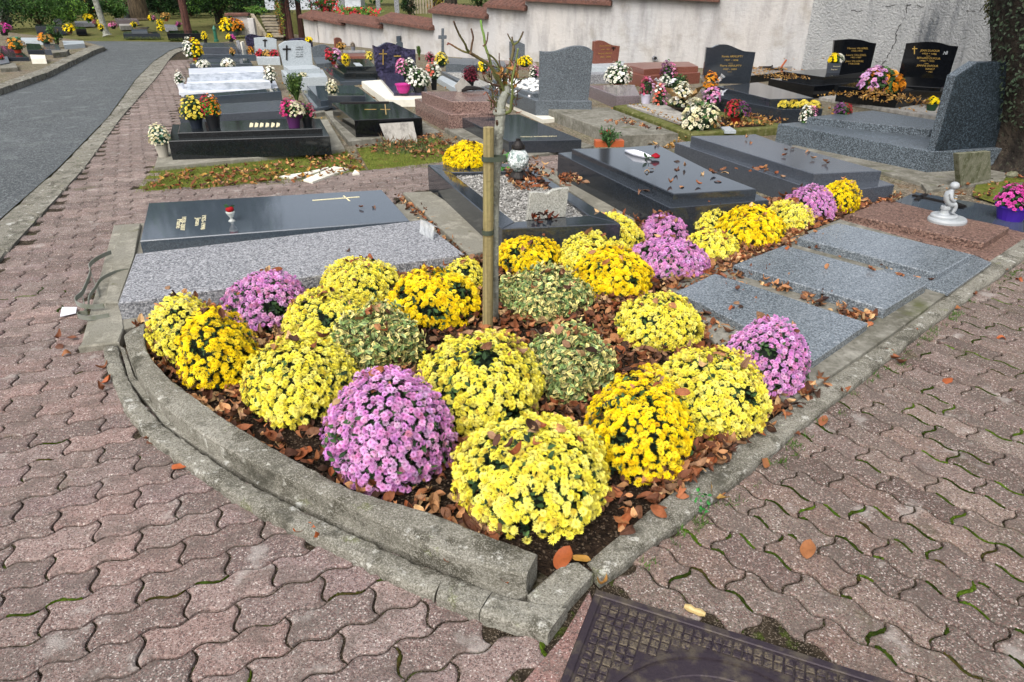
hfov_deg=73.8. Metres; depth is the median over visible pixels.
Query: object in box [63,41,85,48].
grave
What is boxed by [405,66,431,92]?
potted plant
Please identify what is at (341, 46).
potted plant
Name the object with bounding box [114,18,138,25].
grave
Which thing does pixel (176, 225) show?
grave
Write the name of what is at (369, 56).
potted plant
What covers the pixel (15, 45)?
potted plant
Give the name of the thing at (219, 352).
chrysanthemum
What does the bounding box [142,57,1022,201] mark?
scattered leaves
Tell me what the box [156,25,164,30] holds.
potted plant
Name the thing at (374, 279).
chrysanthemum
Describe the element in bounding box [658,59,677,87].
potted plant
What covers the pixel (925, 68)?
grave
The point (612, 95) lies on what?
grave
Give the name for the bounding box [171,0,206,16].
shrub
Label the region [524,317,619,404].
variegated shrub
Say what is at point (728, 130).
plaque
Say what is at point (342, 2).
pillar
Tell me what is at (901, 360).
fallen leaf
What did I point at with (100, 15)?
tree
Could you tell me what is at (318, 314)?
chrysanthemum
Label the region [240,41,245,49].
stone slab
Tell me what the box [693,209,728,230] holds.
chrysanthemum
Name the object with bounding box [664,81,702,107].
wrapped bouquet
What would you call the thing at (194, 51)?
potted plant
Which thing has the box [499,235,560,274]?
chrysanthemum
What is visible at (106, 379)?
fallen leaf
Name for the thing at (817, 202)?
chrysanthemum
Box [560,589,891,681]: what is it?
manhole cover
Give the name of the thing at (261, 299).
chrysanthemum
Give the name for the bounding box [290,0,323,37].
cypress
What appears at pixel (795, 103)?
flower row
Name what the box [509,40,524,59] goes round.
headstone
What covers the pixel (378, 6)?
pillar
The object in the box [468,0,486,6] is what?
shrub
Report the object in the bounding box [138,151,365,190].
moss plot
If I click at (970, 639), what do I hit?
side paving
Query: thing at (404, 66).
potted plant
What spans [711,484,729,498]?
fallen leaf
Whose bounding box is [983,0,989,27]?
hanging creeper
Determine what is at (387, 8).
terrace
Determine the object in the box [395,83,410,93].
flower bowl
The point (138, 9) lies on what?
tree
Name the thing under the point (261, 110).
headstone
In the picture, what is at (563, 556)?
fallen leaf
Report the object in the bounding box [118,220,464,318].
grave
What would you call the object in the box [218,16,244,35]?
potted plant
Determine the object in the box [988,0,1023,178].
ivy tree
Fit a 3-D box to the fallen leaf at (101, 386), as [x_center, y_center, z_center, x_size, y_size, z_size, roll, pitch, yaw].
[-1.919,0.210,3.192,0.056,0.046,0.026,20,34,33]
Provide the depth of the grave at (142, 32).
24.83 m
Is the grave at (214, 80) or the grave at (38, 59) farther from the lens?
the grave at (38, 59)
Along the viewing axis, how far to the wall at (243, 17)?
25.50 m
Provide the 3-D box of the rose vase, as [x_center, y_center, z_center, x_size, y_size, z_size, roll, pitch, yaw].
[-2.109,-0.961,5.104,0.070,0.128,0.072,-5,28,-9]
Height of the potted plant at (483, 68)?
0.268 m
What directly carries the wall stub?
on the plot ground at (906, 188)
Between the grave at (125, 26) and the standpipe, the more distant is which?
the grave at (125, 26)
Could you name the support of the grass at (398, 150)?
on the plot ground at (906, 188)
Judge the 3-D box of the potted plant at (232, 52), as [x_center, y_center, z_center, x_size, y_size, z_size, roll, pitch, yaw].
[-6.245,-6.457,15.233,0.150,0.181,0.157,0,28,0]
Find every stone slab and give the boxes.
[236,40,241,52]
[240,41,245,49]
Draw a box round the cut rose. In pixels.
[625,150,659,159]
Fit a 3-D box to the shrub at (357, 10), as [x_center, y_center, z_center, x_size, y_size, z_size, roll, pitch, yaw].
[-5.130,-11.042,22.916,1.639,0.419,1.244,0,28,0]
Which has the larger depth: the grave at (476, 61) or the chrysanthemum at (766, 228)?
the grave at (476, 61)
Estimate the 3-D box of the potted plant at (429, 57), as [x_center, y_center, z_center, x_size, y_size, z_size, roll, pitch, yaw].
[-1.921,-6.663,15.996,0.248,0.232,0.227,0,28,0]
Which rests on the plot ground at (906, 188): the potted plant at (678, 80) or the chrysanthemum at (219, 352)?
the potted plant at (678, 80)
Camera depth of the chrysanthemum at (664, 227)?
4.90 m
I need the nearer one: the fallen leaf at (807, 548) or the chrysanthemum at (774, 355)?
the fallen leaf at (807, 548)
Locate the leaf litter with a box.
[132,139,934,539]
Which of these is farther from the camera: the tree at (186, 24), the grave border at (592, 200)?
the tree at (186, 24)
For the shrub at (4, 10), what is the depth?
28.48 m
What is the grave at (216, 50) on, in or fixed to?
on the plot ground at (906, 188)
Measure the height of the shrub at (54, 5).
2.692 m
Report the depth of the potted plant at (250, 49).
17.89 m
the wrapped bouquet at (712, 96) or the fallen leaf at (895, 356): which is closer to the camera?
the fallen leaf at (895, 356)
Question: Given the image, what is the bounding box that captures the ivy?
[273,0,285,35]
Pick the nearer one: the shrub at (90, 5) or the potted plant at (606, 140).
the potted plant at (606, 140)
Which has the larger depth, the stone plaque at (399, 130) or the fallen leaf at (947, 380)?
the stone plaque at (399, 130)
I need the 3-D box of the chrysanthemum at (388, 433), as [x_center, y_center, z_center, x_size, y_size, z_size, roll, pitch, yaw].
[-0.471,0.297,2.623,0.503,0.441,0.504,22,35,36]
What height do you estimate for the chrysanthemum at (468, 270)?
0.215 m
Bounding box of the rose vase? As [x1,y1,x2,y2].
[223,204,235,221]
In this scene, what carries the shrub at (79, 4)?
on the ground at (206, 23)
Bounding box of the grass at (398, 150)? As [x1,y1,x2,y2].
[86,36,1023,570]
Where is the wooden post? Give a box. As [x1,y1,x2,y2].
[482,126,505,330]
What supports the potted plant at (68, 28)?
on the ground at (206, 23)
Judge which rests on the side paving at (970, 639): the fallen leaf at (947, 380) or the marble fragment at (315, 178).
the fallen leaf at (947, 380)
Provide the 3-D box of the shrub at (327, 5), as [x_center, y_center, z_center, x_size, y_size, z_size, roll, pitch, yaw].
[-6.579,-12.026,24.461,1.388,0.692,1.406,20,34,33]
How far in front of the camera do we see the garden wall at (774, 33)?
16.29 m
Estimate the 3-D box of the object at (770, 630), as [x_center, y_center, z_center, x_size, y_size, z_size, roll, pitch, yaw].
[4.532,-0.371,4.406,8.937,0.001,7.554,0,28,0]
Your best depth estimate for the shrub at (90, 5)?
36.22 m
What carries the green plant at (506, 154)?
on the grave at (459, 191)
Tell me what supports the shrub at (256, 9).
on the ground at (206, 23)
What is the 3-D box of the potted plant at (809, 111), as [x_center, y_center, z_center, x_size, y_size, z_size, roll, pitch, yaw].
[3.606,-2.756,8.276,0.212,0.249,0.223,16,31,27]
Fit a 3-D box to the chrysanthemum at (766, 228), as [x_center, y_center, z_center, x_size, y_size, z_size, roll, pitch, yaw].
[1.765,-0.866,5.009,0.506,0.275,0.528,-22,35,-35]
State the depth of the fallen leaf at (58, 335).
3.67 m
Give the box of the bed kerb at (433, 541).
[124,324,537,593]
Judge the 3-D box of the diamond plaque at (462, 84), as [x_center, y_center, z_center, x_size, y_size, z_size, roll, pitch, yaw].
[-0.599,-3.584,9.561,0.426,0.194,0.123,0,28,0]
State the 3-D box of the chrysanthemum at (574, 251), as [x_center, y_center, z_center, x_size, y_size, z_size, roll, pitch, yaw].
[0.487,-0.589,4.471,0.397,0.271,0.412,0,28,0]
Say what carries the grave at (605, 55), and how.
on the plot ground at (906, 188)
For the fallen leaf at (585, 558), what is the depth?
2.22 m
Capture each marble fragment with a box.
[279,167,328,178]
[303,166,348,183]
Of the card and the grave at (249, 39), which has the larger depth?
the grave at (249, 39)
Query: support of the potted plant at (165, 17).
on the ground at (206, 23)
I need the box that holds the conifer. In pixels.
[169,0,249,24]
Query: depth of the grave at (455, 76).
13.39 m
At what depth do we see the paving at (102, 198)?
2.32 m
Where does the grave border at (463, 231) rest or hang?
on the plot ground at (906, 188)
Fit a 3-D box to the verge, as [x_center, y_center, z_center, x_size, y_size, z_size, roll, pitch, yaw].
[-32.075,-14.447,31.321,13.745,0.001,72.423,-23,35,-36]
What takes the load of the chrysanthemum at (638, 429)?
on the bed soil
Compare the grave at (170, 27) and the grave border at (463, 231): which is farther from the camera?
the grave at (170, 27)
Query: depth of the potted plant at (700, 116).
8.53 m
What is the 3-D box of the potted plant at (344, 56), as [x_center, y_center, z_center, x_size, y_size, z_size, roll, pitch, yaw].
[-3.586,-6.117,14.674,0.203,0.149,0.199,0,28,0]
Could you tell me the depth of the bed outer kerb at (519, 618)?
2.29 m
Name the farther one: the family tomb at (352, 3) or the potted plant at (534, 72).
the family tomb at (352, 3)
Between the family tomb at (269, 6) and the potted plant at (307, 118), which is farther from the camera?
the family tomb at (269, 6)
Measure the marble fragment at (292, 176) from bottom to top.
0.040 m
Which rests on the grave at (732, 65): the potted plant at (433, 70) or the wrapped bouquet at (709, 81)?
the wrapped bouquet at (709, 81)
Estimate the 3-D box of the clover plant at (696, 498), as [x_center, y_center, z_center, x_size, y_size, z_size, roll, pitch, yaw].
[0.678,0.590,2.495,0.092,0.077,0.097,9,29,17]
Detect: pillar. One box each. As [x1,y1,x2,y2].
[339,0,344,11]
[376,0,380,12]
[394,0,399,12]
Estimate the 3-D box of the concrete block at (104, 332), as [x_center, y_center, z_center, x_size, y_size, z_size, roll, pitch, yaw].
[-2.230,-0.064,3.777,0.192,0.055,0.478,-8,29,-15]
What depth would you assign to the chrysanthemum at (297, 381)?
2.92 m
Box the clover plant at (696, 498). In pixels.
[690,487,711,513]
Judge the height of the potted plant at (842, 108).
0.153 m
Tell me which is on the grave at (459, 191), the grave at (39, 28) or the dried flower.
the dried flower
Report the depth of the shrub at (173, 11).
42.35 m
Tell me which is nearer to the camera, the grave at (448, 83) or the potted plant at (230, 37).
the grave at (448, 83)
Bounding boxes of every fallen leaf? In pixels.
[53,329,60,337]
[55,343,63,348]
[62,349,72,356]
[95,360,107,368]
[98,380,104,389]
[101,374,110,382]
[171,463,185,468]
[553,545,572,568]
[572,555,590,561]
[597,573,607,583]
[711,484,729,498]
[762,458,769,467]
[800,539,815,558]
[818,415,827,425]
[890,353,900,357]
[896,359,906,362]
[942,378,952,383]
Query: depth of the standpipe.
22.69 m
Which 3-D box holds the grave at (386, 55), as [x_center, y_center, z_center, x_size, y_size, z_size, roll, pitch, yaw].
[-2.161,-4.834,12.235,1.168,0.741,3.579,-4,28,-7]
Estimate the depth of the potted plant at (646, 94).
10.37 m
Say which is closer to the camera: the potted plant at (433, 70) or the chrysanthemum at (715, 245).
the chrysanthemum at (715, 245)
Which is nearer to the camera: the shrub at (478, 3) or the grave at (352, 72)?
the grave at (352, 72)
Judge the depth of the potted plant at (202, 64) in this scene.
14.77 m
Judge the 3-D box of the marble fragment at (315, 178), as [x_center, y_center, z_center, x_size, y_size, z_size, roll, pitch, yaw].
[-1.889,-1.661,6.849,0.200,0.040,0.596,12,30,21]
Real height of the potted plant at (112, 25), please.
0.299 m
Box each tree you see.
[92,0,111,36]
[127,0,148,19]
[178,0,191,29]
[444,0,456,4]
[447,20,524,320]
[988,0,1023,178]
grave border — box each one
[403,191,482,257]
[527,163,634,220]
[669,219,945,403]
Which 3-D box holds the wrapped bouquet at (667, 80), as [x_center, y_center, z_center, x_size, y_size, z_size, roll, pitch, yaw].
[2.598,-4.392,11.557,0.397,0.248,0.318,0,28,0]
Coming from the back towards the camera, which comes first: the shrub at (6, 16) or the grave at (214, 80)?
the shrub at (6, 16)
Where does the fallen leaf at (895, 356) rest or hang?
on the side paving at (970, 639)
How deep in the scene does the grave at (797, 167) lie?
6.41 m
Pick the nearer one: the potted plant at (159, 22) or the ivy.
the ivy
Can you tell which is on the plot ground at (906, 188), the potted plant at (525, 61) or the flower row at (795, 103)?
the potted plant at (525, 61)
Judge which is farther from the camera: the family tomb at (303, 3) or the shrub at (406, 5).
the family tomb at (303, 3)
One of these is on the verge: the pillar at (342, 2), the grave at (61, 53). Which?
the grave at (61, 53)
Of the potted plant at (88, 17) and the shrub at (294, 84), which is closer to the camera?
the shrub at (294, 84)
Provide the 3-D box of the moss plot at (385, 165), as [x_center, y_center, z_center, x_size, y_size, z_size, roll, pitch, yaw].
[-1.169,-2.148,7.795,1.100,0.001,1.627,-9,29,-16]
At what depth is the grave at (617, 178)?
5.52 m
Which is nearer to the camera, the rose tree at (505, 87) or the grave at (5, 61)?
the rose tree at (505, 87)
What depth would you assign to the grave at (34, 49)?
18.73 m
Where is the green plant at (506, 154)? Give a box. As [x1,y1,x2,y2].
[501,152,509,169]
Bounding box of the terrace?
[273,3,485,34]
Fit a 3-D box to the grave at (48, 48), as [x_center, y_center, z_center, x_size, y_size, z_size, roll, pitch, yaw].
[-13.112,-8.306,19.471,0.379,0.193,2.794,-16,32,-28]
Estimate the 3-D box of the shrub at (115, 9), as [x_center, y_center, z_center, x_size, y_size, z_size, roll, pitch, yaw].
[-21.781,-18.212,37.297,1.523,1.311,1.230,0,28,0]
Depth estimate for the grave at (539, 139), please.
7.99 m
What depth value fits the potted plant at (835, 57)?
11.78 m
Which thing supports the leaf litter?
on the bed soil
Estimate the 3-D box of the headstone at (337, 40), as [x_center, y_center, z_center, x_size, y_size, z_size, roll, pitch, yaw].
[-5.227,-8.957,20.497,0.060,0.301,0.276,22,34,35]
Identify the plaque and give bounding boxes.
[379,122,417,142]
[454,77,483,91]
[525,187,568,219]
[720,126,735,133]
[826,61,841,72]
[953,150,990,185]
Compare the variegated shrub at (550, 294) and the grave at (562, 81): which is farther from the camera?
the grave at (562, 81)
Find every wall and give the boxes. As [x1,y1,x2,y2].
[224,13,250,34]
[298,0,813,70]
[801,0,990,75]
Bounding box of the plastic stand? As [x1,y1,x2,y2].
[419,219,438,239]
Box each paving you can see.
[0,60,591,681]
[613,261,1023,681]
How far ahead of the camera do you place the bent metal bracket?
4.02 m
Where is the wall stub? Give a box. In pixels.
[247,18,256,34]
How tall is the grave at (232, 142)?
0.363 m
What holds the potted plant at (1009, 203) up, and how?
on the grave at (977, 211)
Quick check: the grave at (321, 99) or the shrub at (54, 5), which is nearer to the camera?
the grave at (321, 99)
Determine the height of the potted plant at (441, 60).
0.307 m
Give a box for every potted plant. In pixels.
[0,22,11,35]
[5,37,26,52]
[37,32,53,43]
[62,23,75,33]
[83,14,92,21]
[92,19,99,25]
[97,23,104,31]
[108,22,117,28]
[147,14,155,21]
[147,122,169,156]
[156,19,164,25]
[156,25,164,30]
[160,12,169,20]
[174,70,184,88]
[178,95,204,128]
[182,36,203,60]
[196,59,210,67]
[199,93,220,128]
[201,31,208,42]
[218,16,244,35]
[219,58,234,66]
[226,33,235,41]
[229,48,235,55]
[247,46,253,51]
[262,65,277,82]
[279,98,305,127]
[300,102,315,125]
[305,36,312,42]
[324,47,341,63]
[325,79,338,92]
[335,42,345,49]
[341,53,349,59]
[350,41,354,50]
[365,51,373,60]
[395,58,416,81]
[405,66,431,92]
[425,51,434,61]
[425,61,441,89]
[434,52,448,67]
[461,64,478,85]
[478,61,489,74]
[517,55,532,66]
[529,66,538,77]
[594,125,623,146]
[604,61,632,84]
[639,76,654,103]
[653,83,667,105]
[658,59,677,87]
[670,73,688,89]
[680,97,720,130]
[724,99,750,122]
[798,103,818,122]
[827,52,844,63]
[832,101,852,114]
[857,65,905,93]
[926,96,939,110]
[993,182,1023,221]
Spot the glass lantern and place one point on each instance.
(518, 159)
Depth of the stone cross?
15.10 m
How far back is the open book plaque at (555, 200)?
4.76 m
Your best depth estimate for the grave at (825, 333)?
3.77 m
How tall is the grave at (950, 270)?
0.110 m
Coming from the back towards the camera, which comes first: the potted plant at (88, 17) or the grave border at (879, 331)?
the potted plant at (88, 17)
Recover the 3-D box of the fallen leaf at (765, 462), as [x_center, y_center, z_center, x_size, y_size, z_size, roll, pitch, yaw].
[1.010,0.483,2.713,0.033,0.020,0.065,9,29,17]
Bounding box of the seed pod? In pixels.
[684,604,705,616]
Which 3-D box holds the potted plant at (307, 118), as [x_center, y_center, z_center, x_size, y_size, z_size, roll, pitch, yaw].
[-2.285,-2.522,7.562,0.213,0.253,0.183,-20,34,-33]
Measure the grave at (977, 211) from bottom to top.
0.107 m
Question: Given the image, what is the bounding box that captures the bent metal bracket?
[74,250,127,319]
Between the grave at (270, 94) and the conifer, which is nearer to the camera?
the grave at (270, 94)
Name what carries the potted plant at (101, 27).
on the ground at (206, 23)
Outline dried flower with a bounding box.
[531,209,558,222]
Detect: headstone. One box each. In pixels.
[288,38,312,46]
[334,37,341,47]
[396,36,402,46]
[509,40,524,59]
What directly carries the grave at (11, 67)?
on the verge
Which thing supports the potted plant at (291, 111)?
on the grave at (232, 142)
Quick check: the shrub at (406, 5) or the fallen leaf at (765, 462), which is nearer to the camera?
the fallen leaf at (765, 462)
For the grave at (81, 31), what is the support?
on the ground at (206, 23)
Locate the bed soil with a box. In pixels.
[134,200,875,576]
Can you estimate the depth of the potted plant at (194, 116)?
7.34 m
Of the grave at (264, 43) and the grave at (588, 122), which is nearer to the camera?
the grave at (588, 122)
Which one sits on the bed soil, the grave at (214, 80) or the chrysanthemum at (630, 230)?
the chrysanthemum at (630, 230)
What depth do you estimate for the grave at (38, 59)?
16.48 m
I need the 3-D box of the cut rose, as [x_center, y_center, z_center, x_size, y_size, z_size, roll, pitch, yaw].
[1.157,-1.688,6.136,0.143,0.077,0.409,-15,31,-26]
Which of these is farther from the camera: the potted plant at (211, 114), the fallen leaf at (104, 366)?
the potted plant at (211, 114)
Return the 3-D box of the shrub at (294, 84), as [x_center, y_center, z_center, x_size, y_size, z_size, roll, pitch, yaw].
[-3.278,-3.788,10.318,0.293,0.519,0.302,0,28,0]
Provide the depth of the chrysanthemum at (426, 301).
3.71 m
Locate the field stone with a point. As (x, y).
(1010, 174)
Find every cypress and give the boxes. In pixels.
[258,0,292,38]
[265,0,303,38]
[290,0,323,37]
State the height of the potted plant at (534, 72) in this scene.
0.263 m
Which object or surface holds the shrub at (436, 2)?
on the terrace
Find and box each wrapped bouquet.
[654,74,676,87]
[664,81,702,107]
[700,70,724,90]
[700,87,726,104]
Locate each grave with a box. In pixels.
[0,46,29,60]
[0,56,9,64]
[0,63,17,71]
[21,38,42,44]
[26,43,44,54]
[30,55,46,63]
[35,24,65,33]
[43,44,59,54]
[51,49,69,57]
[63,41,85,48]
[74,21,94,26]
[75,26,86,34]
[82,190,448,341]
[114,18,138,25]
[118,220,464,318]
[119,24,131,29]
[123,27,160,38]
[154,118,345,170]
[164,24,177,31]
[167,30,200,39]
[179,66,277,96]
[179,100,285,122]
[183,88,282,103]
[190,59,251,67]
[198,43,256,60]
[245,34,263,52]
[254,37,280,64]
[278,40,327,89]
[301,85,376,117]
[311,44,332,67]
[323,59,377,84]
[325,101,439,145]
[342,50,365,54]
[346,53,367,58]
[362,42,426,106]
[415,91,494,130]
[428,164,619,255]
[437,76,471,90]
[441,71,488,93]
[444,115,593,161]
[462,58,506,72]
[489,45,592,122]
[497,60,537,70]
[548,107,677,147]
[557,145,768,235]
[589,85,639,106]
[590,40,624,83]
[613,100,778,141]
[624,62,699,86]
[674,134,893,201]
[676,274,867,367]
[702,44,822,123]
[733,245,926,318]
[750,59,791,82]
[768,39,875,98]
[775,61,1006,192]
[797,223,990,295]
[819,41,957,119]
[839,200,1023,260]
[894,192,1023,231]
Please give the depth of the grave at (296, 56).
13.36 m
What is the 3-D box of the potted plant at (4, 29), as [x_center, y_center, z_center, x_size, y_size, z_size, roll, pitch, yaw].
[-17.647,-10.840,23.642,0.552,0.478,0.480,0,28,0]
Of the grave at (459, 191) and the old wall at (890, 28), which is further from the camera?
the old wall at (890, 28)
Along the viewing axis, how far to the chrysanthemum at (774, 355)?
3.08 m
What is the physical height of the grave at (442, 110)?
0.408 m
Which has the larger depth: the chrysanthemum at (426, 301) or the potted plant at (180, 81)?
the potted plant at (180, 81)
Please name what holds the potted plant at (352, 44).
on the grave at (351, 51)
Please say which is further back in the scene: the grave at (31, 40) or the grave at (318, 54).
the grave at (31, 40)
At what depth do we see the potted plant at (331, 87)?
10.66 m
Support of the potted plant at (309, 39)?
on the plot ground at (906, 188)
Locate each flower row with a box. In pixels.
[255,49,278,55]
[777,99,821,107]
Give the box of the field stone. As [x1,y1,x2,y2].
[1005,171,1018,177]
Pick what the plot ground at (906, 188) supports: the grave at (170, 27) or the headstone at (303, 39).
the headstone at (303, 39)
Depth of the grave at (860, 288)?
4.14 m
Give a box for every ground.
[0,0,488,219]
[120,34,994,593]
[972,177,1023,202]
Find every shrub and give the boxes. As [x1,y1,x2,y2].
[0,0,29,29]
[0,0,94,26]
[0,12,12,24]
[46,23,63,44]
[50,0,93,23]
[78,0,107,20]
[99,0,128,13]
[101,0,128,18]
[146,0,177,15]
[156,0,179,15]
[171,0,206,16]
[222,0,252,12]
[230,0,272,15]
[239,5,269,14]
[283,72,303,101]
[302,0,347,12]
[327,296,427,376]
[335,5,383,16]
[399,0,417,14]
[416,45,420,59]
[427,0,442,7]
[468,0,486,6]
[499,260,594,325]
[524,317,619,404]
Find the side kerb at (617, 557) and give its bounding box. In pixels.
[587,239,1023,588]
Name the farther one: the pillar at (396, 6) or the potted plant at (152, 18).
the potted plant at (152, 18)
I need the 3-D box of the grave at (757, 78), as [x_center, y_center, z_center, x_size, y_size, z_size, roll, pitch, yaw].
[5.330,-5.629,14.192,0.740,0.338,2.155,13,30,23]
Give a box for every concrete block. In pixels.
[78,309,124,352]
[105,223,141,305]
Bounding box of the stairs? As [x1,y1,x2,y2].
[251,14,285,40]
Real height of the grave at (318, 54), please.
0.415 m
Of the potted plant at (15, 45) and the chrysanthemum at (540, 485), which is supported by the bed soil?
the chrysanthemum at (540, 485)
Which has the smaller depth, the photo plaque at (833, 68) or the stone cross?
the photo plaque at (833, 68)
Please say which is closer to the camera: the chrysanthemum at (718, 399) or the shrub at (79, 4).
the chrysanthemum at (718, 399)
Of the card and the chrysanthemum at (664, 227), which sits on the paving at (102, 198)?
the card
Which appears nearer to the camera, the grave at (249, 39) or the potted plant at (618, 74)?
the potted plant at (618, 74)
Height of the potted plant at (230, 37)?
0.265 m
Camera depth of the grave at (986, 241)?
5.11 m
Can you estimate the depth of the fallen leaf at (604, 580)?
2.17 m
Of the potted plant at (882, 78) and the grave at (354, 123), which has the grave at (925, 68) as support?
the potted plant at (882, 78)
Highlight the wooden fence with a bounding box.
[408,0,432,13]
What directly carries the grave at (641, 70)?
on the plot ground at (906, 188)
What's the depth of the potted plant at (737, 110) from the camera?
8.99 m
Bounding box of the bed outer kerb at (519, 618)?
[103,345,567,644]
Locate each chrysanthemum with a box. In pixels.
[143,292,212,362]
[173,304,259,390]
[219,269,307,332]
[239,329,359,430]
[280,285,368,343]
[319,255,399,304]
[319,364,457,498]
[385,265,480,329]
[414,328,545,437]
[442,140,482,167]
[443,255,482,287]
[450,412,611,544]
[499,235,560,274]
[557,229,612,270]
[572,244,654,299]
[583,363,695,487]
[605,211,644,251]
[614,290,705,351]
[632,235,710,280]
[641,212,688,241]
[651,344,773,440]
[686,227,739,259]
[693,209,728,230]
[714,204,786,247]
[720,314,810,402]
[769,199,814,228]
[785,183,836,221]
[824,178,861,212]
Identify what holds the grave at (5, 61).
on the verge
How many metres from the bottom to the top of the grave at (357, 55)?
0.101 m
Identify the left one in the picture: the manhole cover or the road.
the road
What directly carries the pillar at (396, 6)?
on the terrace
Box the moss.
[0,262,1023,681]
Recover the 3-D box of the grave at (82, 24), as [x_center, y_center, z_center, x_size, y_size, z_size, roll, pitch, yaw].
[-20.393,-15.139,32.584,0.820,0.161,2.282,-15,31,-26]
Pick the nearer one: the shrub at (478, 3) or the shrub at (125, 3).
the shrub at (478, 3)
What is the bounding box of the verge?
[0,32,95,82]
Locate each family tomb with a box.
[265,0,274,9]
[289,0,320,9]
[328,0,364,9]
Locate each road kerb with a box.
[0,45,105,94]
[0,48,185,261]
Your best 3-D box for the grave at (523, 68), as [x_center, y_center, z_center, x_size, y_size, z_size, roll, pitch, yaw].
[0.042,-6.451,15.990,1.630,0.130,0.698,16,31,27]
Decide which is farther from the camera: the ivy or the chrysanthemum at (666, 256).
the ivy
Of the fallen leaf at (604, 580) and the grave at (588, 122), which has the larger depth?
the grave at (588, 122)
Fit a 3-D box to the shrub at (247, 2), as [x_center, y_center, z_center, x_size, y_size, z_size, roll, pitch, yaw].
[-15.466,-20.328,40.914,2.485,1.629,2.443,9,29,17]
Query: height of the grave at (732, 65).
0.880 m
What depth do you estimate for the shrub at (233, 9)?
42.32 m
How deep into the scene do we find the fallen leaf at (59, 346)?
3.60 m
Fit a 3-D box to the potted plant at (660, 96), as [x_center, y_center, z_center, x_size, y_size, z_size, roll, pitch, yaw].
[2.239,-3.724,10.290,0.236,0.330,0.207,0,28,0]
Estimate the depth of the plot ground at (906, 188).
10.56 m
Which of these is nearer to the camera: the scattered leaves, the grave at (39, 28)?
the scattered leaves
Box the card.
[60,307,76,316]
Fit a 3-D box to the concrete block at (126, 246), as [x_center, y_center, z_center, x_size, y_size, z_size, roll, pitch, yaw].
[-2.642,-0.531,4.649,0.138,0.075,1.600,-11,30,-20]
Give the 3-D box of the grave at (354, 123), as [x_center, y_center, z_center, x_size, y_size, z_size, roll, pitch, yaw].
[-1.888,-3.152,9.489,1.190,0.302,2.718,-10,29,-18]
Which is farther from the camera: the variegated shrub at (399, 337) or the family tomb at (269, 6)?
the family tomb at (269, 6)
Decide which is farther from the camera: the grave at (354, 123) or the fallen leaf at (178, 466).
the grave at (354, 123)
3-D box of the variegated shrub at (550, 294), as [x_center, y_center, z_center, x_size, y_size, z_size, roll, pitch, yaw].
[0.185,-0.302,3.982,0.577,0.255,0.553,-16,32,-28]
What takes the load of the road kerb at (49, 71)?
on the ground at (206, 23)
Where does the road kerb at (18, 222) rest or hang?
on the ground at (206, 23)
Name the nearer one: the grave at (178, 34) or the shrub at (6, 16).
the grave at (178, 34)
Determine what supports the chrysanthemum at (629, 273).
on the bed soil
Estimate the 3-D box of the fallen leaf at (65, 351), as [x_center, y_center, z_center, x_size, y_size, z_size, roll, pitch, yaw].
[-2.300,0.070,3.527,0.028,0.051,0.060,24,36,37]
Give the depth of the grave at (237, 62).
15.79 m
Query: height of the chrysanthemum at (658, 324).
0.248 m
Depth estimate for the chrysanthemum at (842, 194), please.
5.59 m
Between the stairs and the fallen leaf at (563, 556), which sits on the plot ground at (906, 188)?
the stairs
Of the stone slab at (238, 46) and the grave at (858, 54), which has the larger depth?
the stone slab at (238, 46)
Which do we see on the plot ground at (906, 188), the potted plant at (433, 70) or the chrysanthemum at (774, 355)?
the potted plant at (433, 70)
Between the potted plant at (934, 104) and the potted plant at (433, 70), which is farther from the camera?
the potted plant at (433, 70)
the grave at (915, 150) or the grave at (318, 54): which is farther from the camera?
the grave at (318, 54)
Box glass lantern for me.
[507,138,528,178]
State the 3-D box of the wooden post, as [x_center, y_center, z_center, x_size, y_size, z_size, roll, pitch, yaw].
[-0.094,-0.506,3.467,0.134,1.125,0.061,0,28,0]
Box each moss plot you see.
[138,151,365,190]
[357,137,449,169]
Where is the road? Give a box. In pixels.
[0,41,203,217]
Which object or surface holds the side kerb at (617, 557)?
on the plot ground at (906, 188)
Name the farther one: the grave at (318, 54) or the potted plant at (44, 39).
the potted plant at (44, 39)
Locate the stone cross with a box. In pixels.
[438,28,473,70]
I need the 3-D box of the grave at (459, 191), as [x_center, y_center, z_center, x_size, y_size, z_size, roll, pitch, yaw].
[-0.012,-1.055,5.461,0.897,0.312,2.086,-9,29,-16]
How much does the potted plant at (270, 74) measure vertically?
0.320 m
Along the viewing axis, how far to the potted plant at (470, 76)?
11.63 m
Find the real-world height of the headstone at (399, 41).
0.402 m
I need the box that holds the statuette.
[927,182,967,225]
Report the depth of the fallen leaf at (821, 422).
2.98 m
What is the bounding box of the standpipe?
[212,25,218,41]

